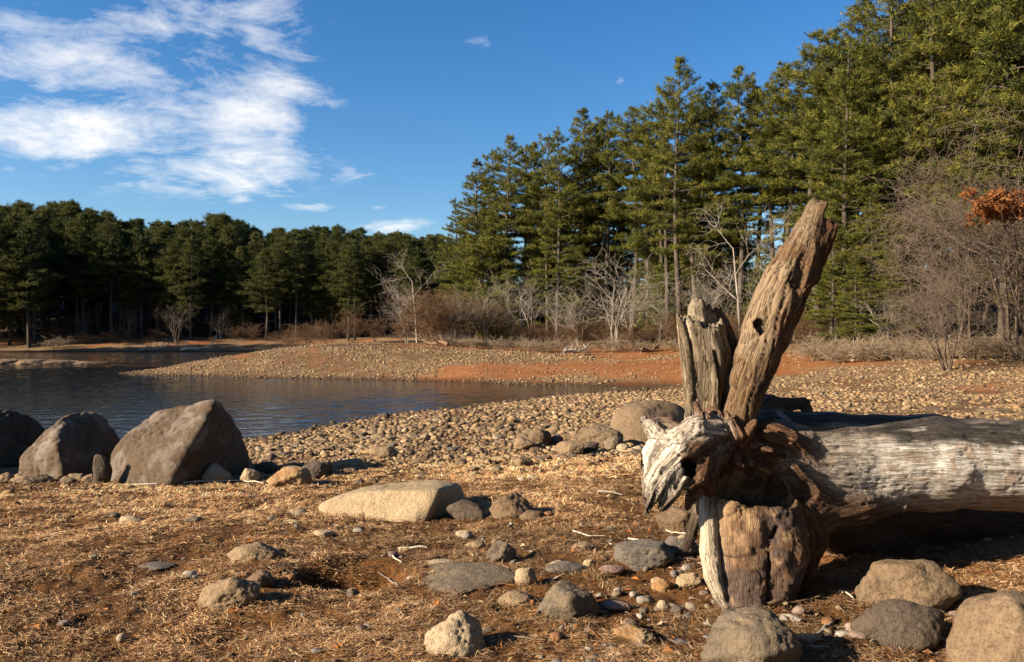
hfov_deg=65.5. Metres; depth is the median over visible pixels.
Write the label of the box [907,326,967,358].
brush clump
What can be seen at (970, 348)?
brush clump
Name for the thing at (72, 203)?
pine tree
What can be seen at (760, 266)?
bare tree
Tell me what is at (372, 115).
sky
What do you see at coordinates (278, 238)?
pine tree
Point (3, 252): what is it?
pine tree
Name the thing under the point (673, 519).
stone
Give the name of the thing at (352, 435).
cobble
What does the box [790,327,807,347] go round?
shrub
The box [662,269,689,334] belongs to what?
young pine
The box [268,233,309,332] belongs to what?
pine tree
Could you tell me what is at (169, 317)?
pine tree
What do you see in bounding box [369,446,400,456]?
stone
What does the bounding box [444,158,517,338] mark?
pine tree
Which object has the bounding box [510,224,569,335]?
young pine
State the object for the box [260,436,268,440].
cobble
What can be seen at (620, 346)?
brush clump
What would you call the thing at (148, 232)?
pine tree
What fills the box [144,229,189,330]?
pine tree
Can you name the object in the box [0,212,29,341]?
pine tree
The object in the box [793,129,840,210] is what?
pine tree
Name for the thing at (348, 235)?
pine tree
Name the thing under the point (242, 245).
pine tree
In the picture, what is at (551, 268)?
young pine
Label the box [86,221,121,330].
pine tree
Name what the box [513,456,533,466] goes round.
stone
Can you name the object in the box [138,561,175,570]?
stone
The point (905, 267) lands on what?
young pine
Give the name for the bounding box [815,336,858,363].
brush clump
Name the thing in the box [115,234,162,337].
pine tree
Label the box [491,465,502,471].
cobble
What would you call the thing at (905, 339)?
brush clump
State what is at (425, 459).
cobble
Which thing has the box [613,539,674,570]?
stone
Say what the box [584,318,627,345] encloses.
shrub
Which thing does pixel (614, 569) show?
stone
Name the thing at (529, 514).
stone
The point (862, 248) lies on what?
pine tree
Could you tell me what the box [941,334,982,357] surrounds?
brush clump
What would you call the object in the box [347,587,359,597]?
stone
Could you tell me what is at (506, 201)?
pine tree
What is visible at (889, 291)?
pine tree
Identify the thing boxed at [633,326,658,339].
shrub
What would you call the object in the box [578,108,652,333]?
pine tree
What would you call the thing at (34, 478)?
stone
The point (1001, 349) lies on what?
brush clump
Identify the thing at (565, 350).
driftwood limb
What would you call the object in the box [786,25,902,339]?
pine tree
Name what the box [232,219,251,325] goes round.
pine tree
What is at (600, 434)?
stone
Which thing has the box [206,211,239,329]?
pine tree
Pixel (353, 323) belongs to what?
shrub
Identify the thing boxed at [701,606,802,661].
stone
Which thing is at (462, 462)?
stone
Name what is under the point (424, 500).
stone
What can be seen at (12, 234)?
pine tree
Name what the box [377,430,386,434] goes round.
cobble
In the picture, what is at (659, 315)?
bare tree
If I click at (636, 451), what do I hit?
cobble
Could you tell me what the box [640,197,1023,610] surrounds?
driftwood log
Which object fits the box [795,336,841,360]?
brush clump
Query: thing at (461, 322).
shrub
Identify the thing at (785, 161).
pine tree
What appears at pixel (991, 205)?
oak tree
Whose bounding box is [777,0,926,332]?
pine tree
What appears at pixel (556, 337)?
shrub
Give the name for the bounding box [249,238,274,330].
pine tree
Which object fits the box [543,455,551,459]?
cobble
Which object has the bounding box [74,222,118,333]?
pine tree
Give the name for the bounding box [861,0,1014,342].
pine tree
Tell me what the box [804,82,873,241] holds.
pine tree
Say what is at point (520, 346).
brush clump
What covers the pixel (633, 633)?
stone
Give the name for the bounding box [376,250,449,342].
bare tree
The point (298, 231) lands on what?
pine tree
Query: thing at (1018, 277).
bare tree
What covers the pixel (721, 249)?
young pine
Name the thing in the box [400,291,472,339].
shrub
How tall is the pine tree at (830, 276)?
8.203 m
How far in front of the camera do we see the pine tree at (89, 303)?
119.04 m
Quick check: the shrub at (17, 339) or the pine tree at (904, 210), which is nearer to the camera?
the pine tree at (904, 210)
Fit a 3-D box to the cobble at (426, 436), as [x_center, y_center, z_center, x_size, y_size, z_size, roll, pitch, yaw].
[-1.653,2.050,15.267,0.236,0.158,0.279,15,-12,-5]
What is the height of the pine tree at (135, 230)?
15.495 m
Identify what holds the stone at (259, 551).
on the ground at (250, 345)
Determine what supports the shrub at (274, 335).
on the ground at (250, 345)
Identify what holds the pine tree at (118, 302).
on the ground at (250, 345)
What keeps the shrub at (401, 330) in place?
on the ground at (250, 345)
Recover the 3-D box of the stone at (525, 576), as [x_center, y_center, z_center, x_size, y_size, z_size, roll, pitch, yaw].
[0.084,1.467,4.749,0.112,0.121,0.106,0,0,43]
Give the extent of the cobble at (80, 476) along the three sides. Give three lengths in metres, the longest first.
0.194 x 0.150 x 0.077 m
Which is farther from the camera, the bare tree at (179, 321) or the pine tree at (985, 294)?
the bare tree at (179, 321)
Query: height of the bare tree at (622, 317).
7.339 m
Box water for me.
[0,352,651,474]
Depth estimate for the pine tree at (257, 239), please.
113.31 m
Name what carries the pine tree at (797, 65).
on the ground at (250, 345)
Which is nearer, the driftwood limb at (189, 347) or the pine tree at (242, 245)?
the driftwood limb at (189, 347)
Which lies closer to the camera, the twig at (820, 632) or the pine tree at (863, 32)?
the twig at (820, 632)
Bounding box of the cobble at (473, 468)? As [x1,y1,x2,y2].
[467,466,479,471]
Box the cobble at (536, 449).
[529,447,539,452]
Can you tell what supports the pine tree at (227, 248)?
on the ground at (250, 345)
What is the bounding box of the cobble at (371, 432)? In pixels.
[368,430,376,434]
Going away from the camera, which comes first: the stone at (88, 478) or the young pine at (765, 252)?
the stone at (88, 478)
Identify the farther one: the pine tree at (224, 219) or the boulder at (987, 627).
the pine tree at (224, 219)
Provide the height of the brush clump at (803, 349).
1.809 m
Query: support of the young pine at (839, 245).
on the ground at (250, 345)
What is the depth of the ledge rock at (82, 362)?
60.64 m
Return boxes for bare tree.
[72,309,99,340]
[105,304,147,340]
[154,300,196,343]
[206,309,234,340]
[364,266,424,342]
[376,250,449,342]
[434,282,479,344]
[447,276,515,343]
[480,272,545,343]
[500,265,557,341]
[536,282,588,343]
[542,281,608,345]
[554,246,698,347]
[597,265,654,344]
[638,291,685,344]
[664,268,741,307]
[685,197,793,337]
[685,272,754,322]
[730,215,827,314]
[836,78,1023,360]
[846,283,910,355]
[847,74,1023,358]
[865,230,1022,370]
[952,222,1023,339]
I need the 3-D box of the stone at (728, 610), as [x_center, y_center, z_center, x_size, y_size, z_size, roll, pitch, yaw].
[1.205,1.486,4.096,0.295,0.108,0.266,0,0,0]
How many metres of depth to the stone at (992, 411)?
16.49 m
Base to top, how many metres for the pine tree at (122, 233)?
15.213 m
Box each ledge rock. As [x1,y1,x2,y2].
[0,359,24,363]
[15,359,52,364]
[43,360,74,363]
[74,361,97,363]
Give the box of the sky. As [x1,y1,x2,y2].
[0,0,954,287]
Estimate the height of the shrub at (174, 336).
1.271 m
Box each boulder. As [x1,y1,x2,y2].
[0,410,44,465]
[18,412,119,476]
[110,400,251,486]
[610,400,684,442]
[850,599,944,652]
[854,559,962,611]
[945,590,1023,661]
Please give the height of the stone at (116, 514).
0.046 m
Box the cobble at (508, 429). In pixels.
[502,427,512,431]
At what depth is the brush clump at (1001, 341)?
33.57 m
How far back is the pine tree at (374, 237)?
118.88 m
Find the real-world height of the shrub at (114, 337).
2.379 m
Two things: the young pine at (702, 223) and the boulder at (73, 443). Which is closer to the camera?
the boulder at (73, 443)
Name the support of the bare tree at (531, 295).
on the ground at (250, 345)
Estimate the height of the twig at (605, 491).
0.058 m
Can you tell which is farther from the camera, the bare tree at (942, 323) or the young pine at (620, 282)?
the young pine at (620, 282)
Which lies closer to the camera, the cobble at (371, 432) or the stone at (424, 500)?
the stone at (424, 500)
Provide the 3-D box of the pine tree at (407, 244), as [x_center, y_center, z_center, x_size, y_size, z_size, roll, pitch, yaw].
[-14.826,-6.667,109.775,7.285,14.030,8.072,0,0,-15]
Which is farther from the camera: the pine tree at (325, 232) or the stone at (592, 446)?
the pine tree at (325, 232)
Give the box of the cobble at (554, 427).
[548,425,558,430]
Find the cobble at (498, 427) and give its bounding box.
[492,425,503,428]
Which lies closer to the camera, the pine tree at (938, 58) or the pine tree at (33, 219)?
the pine tree at (938, 58)
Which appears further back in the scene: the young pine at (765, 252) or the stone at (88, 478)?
the young pine at (765, 252)
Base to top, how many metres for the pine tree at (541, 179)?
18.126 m
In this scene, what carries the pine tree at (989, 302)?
on the ground at (250, 345)
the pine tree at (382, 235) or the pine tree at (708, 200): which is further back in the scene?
the pine tree at (382, 235)
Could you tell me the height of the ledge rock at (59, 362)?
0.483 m
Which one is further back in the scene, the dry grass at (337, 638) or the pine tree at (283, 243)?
the pine tree at (283, 243)
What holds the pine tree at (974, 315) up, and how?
on the ground at (250, 345)
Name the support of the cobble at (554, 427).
on the ground at (250, 345)
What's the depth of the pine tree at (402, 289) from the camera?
120.99 m
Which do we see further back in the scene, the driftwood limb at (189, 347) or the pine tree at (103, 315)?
the pine tree at (103, 315)
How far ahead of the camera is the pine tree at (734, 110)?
55.45 m
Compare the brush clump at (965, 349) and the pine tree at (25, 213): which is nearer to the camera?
the brush clump at (965, 349)
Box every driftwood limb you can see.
[139,337,185,350]
[180,331,222,350]
[412,329,448,345]
[562,341,590,353]
[637,341,660,352]
[848,338,898,360]
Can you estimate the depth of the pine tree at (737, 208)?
56.37 m
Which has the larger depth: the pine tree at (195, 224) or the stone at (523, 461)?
the pine tree at (195, 224)
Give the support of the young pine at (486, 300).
on the ground at (250, 345)
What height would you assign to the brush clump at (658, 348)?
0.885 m
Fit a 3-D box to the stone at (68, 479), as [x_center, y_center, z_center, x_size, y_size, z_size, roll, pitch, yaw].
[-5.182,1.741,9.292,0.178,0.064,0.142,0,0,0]
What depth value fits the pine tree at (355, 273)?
104.56 m
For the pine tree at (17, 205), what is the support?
on the ground at (250, 345)
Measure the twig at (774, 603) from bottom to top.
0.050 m
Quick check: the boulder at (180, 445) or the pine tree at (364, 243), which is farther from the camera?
the pine tree at (364, 243)
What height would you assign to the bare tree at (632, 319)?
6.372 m
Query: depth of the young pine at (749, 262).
65.88 m
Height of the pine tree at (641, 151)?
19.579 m
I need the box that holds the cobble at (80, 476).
[73,473,84,480]
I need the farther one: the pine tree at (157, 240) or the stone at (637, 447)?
the pine tree at (157, 240)
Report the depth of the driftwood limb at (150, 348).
96.48 m
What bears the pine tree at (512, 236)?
on the ground at (250, 345)
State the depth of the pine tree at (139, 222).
135.02 m
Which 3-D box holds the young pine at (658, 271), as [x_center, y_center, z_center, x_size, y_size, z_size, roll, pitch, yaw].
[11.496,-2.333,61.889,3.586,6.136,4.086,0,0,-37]
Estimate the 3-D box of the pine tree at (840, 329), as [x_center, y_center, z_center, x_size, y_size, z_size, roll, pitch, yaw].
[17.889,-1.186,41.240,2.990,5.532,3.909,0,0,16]
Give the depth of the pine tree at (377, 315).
124.72 m
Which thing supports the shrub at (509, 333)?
on the ground at (250, 345)
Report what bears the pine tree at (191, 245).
on the ground at (250, 345)
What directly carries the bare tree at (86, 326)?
on the ground at (250, 345)
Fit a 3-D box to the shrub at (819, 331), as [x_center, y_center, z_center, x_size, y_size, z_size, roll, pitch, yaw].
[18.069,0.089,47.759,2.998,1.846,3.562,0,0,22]
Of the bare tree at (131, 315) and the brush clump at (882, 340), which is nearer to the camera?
the brush clump at (882, 340)
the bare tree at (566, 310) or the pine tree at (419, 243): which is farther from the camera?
the pine tree at (419, 243)
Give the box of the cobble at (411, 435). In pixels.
[407,433,418,437]
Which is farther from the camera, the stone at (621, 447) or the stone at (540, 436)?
the stone at (540, 436)
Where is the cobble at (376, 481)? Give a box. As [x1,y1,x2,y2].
[369,479,378,483]
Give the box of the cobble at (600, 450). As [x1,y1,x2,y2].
[596,448,605,452]
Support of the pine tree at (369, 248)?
on the ground at (250, 345)
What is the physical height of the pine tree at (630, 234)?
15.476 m
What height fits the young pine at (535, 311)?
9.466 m
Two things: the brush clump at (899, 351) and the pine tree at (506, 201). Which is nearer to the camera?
the brush clump at (899, 351)
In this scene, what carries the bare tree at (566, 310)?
on the ground at (250, 345)
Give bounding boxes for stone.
[0,472,14,483]
[10,474,52,483]
[60,477,76,482]
[81,474,92,483]
[93,454,112,483]
[107,512,119,517]
[119,515,142,522]
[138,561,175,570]
[184,516,202,522]
[198,576,261,610]
[201,463,232,482]
[227,542,281,564]
[240,468,259,482]
[247,569,274,586]
[255,461,279,474]
[266,466,312,487]
[283,519,300,523]
[287,508,306,513]
[303,462,332,478]
[313,530,333,537]
[318,480,464,521]
[332,458,364,467]
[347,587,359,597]
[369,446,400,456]
[381,413,390,417]
[420,562,514,594]
[424,610,485,659]
[427,559,452,564]
[446,499,484,519]
[455,530,472,537]
[456,459,467,465]
[466,540,483,548]
[485,540,515,562]
[487,492,532,519]
[496,590,531,606]
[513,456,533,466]
[514,437,534,449]
[514,568,537,585]
[519,510,545,520]
[528,429,550,445]
[535,579,598,621]
[545,561,585,573]
[551,434,563,443]
[556,440,584,454]
[572,541,595,552]
[578,424,623,446]
[583,441,598,451]
[583,559,594,567]
[598,564,624,574]
[603,600,630,610]
[604,436,622,449]
[610,624,655,644]
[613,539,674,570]
[616,443,629,451]
[627,445,642,452]
[651,577,673,592]
[656,506,690,533]
[657,600,669,610]
[665,535,698,557]
[669,605,684,613]
[675,572,701,588]
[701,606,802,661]
[720,605,748,614]
[796,633,821,642]
[977,408,1013,414]
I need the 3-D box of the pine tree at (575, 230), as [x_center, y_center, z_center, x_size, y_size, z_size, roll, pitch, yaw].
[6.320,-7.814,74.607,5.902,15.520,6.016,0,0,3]
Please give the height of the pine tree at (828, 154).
18.290 m
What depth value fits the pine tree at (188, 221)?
129.01 m
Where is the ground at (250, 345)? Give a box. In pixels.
[0,287,1023,661]
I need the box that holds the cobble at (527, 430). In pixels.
[522,428,531,433]
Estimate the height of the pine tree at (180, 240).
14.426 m
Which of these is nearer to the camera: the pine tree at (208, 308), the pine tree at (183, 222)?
the pine tree at (208, 308)
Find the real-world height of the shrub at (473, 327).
4.196 m
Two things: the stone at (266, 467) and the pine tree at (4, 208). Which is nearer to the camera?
the stone at (266, 467)
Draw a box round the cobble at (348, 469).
[343,468,356,472]
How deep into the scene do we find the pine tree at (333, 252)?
106.93 m
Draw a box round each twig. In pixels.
[131,480,267,484]
[378,571,397,585]
[398,545,426,550]
[573,530,604,536]
[597,490,621,494]
[766,595,819,607]
[810,621,833,636]
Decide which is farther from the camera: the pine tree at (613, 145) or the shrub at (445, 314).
the pine tree at (613, 145)
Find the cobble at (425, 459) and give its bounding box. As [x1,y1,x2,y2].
[417,457,428,461]
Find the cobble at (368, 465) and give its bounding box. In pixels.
[362,464,375,467]
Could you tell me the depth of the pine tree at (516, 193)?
73.75 m
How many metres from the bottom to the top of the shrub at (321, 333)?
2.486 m
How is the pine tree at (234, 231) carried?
on the ground at (250, 345)
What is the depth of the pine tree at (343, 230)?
124.25 m
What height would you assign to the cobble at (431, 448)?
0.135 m
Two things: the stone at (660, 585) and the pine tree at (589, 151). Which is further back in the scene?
the pine tree at (589, 151)
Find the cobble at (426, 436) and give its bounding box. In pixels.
[420,434,431,438]
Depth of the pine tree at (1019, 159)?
45.90 m
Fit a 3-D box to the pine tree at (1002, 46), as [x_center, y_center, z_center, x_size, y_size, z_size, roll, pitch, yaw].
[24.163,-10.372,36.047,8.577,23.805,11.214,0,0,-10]
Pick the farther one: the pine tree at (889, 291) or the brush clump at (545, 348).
the brush clump at (545, 348)
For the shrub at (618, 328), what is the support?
on the ground at (250, 345)
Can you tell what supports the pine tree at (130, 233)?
on the ground at (250, 345)
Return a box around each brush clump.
[32,335,76,349]
[431,334,459,345]
[450,338,467,346]
[452,335,488,347]
[483,336,513,349]
[484,342,496,348]
[506,336,541,349]
[515,339,554,352]
[533,337,562,352]
[543,333,578,351]
[559,342,579,352]
[573,340,597,352]
[589,333,628,352]
[606,340,630,349]
[617,337,649,351]
[633,339,655,351]
[651,344,668,350]
[657,333,678,351]
[788,331,848,361]
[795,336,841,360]
[809,334,856,361]
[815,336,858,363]
[829,340,861,357]
[836,332,901,360]
[841,332,895,361]
[851,329,906,355]
[869,337,933,361]
[874,329,932,356]
[903,339,946,360]
[903,340,935,357]
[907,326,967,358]
[936,326,1011,359]
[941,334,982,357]
[964,327,1021,359]
[970,343,1004,357]
[981,327,1020,357]
[982,329,1021,355]
[1003,328,1023,358]
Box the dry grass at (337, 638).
[0,444,1023,661]
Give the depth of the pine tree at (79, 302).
112.59 m
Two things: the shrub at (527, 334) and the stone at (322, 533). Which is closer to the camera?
the stone at (322, 533)
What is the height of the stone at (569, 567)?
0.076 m
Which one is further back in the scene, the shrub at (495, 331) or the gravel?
the shrub at (495, 331)
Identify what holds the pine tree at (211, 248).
on the ground at (250, 345)
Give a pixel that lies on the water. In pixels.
(46, 396)
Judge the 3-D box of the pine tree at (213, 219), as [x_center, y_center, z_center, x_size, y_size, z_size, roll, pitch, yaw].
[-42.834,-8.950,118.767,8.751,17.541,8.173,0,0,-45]
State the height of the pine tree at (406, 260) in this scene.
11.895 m
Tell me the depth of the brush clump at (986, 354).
34.89 m
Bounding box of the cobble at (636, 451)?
[631,448,641,454]
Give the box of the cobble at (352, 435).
[346,434,358,438]
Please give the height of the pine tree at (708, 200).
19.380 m
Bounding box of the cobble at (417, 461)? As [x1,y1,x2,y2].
[409,459,420,463]
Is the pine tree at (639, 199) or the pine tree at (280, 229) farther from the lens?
the pine tree at (280, 229)
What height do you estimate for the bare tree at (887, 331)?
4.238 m
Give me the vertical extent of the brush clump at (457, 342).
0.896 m
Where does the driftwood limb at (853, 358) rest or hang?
on the ground at (250, 345)
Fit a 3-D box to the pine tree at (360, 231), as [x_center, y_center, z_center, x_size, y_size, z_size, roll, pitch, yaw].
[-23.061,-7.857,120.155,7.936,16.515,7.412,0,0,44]
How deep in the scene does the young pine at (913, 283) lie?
48.88 m
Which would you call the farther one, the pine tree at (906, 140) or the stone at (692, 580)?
the pine tree at (906, 140)
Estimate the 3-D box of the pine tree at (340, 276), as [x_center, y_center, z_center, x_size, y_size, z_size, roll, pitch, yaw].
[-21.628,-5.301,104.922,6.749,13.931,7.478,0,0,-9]
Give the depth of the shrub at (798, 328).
46.82 m
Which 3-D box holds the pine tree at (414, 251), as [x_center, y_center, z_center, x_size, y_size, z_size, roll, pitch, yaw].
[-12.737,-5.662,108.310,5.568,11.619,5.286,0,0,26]
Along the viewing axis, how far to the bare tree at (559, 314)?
60.26 m
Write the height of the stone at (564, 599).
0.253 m
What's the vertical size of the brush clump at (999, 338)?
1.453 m
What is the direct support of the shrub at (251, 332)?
on the ground at (250, 345)
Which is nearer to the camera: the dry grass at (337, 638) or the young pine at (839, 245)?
the dry grass at (337, 638)
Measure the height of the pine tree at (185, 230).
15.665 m
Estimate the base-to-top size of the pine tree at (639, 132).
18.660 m
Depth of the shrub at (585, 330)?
58.88 m
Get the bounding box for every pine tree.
[0,202,11,329]
[0,203,10,328]
[0,211,11,236]
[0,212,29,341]
[0,213,61,343]
[0,217,21,296]
[0,225,65,347]
[0,227,38,344]
[0,233,33,329]
[5,200,36,333]
[9,206,57,337]
[12,199,38,314]
[22,217,79,333]
[30,212,38,331]
[33,206,74,334]
[36,205,50,327]
[37,214,74,334]
[43,201,62,311]
[43,205,93,333]
[45,212,116,337]
[47,216,105,337]
[55,200,67,309]
[56,198,82,325]
[59,215,100,331]
[61,209,95,309]
[73,207,106,328]
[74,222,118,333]
[81,220,139,338]
[85,229,141,333]
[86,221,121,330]
[89,216,113,318]
[101,210,125,320]
[106,228,149,332]
[113,229,133,326]
[113,241,161,336]
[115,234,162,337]
[117,223,131,319]
[123,217,142,317]
[129,219,146,233]
[130,226,147,325]
[139,236,182,334]
[140,221,163,321]
[143,245,190,338]
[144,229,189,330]
[149,220,174,323]
[151,226,183,328]
[152,234,201,338]
[154,232,195,300]
[164,223,199,322]
[164,225,208,330]
[166,235,208,339]
[168,229,175,324]
[174,219,189,302]
[176,218,195,232]
[189,220,206,323]
[189,237,231,336]
[195,222,225,326]
[196,226,226,328]
[198,213,216,321]
[204,229,248,335]
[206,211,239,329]
[206,220,246,328]
[210,214,224,326]
[210,224,256,335]
[217,245,268,337]
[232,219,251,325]
[233,231,261,329]
[233,248,284,339]
[240,219,250,247]
[241,230,273,332]
[245,226,263,324]
[245,231,264,325]
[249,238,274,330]
[255,237,301,339]
[258,250,295,334]
[259,231,299,333]
[264,233,276,325]
[265,227,287,323]
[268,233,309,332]
[269,230,317,334]
[273,239,318,339]
[287,227,313,329]
[292,252,327,337]
[301,227,316,328]
[303,229,352,335]
[304,240,343,327]
[307,241,345,338]
[308,225,318,234]
[310,230,323,324]
[313,226,342,331]
[314,245,353,338]
[320,239,346,330]
[324,240,371,340]
[325,226,341,328]
[328,223,346,326]
[332,239,370,340]
[341,230,369,332]
[341,239,375,334]
[343,238,370,331]
[349,230,372,322]
[353,226,372,329]
[353,244,387,336]
[360,233,381,330]
[362,239,404,335]
[366,241,398,334]
[369,233,383,326]
[372,231,412,332]
[373,231,386,317]
[373,235,401,330]
[383,234,425,321]
[384,248,433,329]
[388,230,403,329]
[398,255,429,331]
[404,247,432,310]
[407,239,429,321]
[419,234,441,324]
[424,243,452,297]
[426,242,444,301]
[429,259,450,306]
[431,198,474,336]
[435,235,445,261]
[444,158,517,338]
[471,149,526,301]
[472,133,543,338]
[497,143,545,327]
[510,133,572,336]
[510,140,566,332]
[522,168,551,225]
[524,107,619,333]
[525,126,617,334]
[550,166,601,324]
[565,122,623,323]
[574,120,649,328]
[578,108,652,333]
[592,105,670,334]
[594,168,645,284]
[599,107,667,334]
[618,88,697,337]
[622,106,690,334]
[625,54,730,338]
[660,80,767,303]
[662,93,739,298]
[704,64,796,337]
[709,75,801,260]
[711,84,790,287]
[731,53,842,332]
[740,59,827,261]
[744,25,875,338]
[766,151,805,237]
[776,34,919,345]
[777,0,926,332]
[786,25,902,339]
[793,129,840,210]
[801,210,887,350]
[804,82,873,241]
[813,0,975,337]
[828,255,888,348]
[835,184,911,343]
[840,245,923,355]
[841,25,953,296]
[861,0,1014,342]
[868,0,1017,334]
[875,0,1023,340]
[881,21,1000,323]
[885,13,923,311]
[887,3,953,322]
[906,0,1013,324]
[917,8,1001,323]
[920,0,1023,304]
[941,0,1023,328]
[941,5,1019,325]
[953,17,1023,328]
[960,14,1023,328]
[968,0,998,318]
[995,59,1023,292]
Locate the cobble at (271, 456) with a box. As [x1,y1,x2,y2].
[266,453,277,459]
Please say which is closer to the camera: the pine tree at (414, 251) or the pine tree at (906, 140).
the pine tree at (906, 140)
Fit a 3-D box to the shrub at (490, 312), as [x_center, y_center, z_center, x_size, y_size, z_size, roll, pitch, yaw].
[-2.312,-0.809,61.494,5.530,4.012,5.569,0,0,44]
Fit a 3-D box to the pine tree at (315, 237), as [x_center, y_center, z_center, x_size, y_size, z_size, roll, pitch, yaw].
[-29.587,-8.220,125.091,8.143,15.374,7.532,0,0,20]
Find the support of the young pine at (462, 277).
on the ground at (250, 345)
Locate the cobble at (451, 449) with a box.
[447,447,459,451]
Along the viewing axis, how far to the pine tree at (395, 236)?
110.73 m
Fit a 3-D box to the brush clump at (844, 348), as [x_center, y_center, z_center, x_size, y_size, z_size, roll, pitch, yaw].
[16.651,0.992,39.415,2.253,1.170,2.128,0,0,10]
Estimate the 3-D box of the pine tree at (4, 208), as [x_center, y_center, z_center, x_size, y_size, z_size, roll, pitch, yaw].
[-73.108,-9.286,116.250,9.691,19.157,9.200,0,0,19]
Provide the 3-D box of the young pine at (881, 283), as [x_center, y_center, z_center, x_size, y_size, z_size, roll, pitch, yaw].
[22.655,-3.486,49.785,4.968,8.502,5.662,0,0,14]
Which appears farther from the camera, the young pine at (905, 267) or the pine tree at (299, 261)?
the pine tree at (299, 261)
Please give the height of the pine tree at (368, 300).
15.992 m
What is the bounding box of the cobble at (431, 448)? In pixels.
[425,446,437,450]
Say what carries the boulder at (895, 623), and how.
on the ground at (250, 345)
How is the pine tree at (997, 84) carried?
on the ground at (250, 345)
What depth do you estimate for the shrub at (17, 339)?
104.37 m
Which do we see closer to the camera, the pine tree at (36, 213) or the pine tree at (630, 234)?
the pine tree at (630, 234)
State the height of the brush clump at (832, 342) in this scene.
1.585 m
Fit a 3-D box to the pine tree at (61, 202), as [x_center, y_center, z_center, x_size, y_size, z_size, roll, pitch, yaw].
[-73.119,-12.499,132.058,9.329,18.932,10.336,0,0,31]
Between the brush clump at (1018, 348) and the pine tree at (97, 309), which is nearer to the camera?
the brush clump at (1018, 348)
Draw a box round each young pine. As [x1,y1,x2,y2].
[439,202,519,320]
[456,212,530,339]
[472,246,523,333]
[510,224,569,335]
[512,214,575,332]
[513,240,561,335]
[519,218,589,320]
[550,212,610,332]
[585,241,637,326]
[594,245,632,312]
[600,222,645,329]
[622,220,684,333]
[625,215,679,314]
[628,236,671,328]
[634,263,682,333]
[649,241,711,324]
[652,219,731,314]
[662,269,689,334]
[682,208,764,321]
[687,209,735,314]
[687,249,736,314]
[721,243,755,318]
[722,228,763,308]
[741,241,776,314]
[784,238,828,331]
[803,275,839,328]
[805,234,841,332]
[836,230,917,331]
[853,214,921,332]
[854,247,924,313]
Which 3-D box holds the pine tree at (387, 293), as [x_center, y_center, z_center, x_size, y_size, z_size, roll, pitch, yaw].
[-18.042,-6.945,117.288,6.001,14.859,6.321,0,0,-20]
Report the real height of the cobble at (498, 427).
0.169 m
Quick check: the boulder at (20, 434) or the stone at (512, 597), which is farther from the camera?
the boulder at (20, 434)
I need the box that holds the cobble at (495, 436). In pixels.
[492,433,503,438]
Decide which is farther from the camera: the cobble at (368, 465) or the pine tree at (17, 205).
the pine tree at (17, 205)
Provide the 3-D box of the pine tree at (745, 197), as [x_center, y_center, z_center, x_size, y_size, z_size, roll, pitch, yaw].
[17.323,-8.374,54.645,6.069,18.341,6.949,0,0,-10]
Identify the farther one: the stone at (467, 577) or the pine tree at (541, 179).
the pine tree at (541, 179)
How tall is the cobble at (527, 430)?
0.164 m
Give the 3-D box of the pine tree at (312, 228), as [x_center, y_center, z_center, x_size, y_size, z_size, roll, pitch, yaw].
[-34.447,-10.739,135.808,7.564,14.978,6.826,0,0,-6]
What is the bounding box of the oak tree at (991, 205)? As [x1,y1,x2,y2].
[957,186,1023,357]
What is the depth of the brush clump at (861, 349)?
37.09 m
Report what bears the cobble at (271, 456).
on the ground at (250, 345)
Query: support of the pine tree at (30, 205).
on the ground at (250, 345)
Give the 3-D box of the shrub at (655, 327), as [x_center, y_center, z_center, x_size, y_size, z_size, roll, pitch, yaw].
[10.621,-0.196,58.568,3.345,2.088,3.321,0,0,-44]
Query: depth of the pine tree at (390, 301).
108.42 m
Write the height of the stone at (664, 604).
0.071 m
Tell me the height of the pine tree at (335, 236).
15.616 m
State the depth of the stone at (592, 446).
12.26 m
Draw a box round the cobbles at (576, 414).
[0,340,1023,496]
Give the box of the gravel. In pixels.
[0,454,1020,661]
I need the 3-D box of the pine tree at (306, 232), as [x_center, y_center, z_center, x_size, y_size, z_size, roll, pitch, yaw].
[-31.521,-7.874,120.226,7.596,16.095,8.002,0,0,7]
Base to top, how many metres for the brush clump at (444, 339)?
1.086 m
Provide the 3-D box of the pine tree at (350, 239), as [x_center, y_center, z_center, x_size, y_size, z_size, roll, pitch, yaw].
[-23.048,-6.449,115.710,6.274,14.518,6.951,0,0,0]
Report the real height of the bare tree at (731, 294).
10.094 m
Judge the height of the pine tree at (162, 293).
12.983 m
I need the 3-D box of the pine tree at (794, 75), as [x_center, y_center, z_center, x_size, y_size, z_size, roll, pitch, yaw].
[18.960,-8.947,51.111,6.384,20.124,7.948,0,0,-31]
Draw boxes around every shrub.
[7,335,26,342]
[35,325,77,341]
[72,331,97,342]
[93,326,133,342]
[143,327,169,341]
[167,332,185,339]
[222,326,246,339]
[232,322,264,339]
[264,329,288,341]
[277,329,311,346]
[280,321,333,345]
[307,320,346,343]
[331,306,374,342]
[358,318,392,341]
[378,284,470,343]
[379,311,420,342]
[394,283,464,341]
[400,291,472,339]
[424,287,497,343]
[446,294,507,344]
[457,296,512,342]
[469,306,526,343]
[496,321,535,341]
[510,321,543,340]
[529,322,561,342]
[538,330,570,344]
[548,315,597,342]
[568,318,604,344]
[582,326,606,343]
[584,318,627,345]
[592,315,637,339]
[607,325,650,344]
[628,332,646,341]
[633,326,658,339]
[634,314,671,340]
[647,307,687,340]
[661,332,677,342]
[722,309,744,339]
[725,310,744,340]
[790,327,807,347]
[792,305,839,345]
[793,327,819,346]
[799,323,829,345]
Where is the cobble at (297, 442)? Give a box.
[290,440,303,446]
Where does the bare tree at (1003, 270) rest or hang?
on the ground at (250, 345)
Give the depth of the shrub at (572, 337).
58.28 m

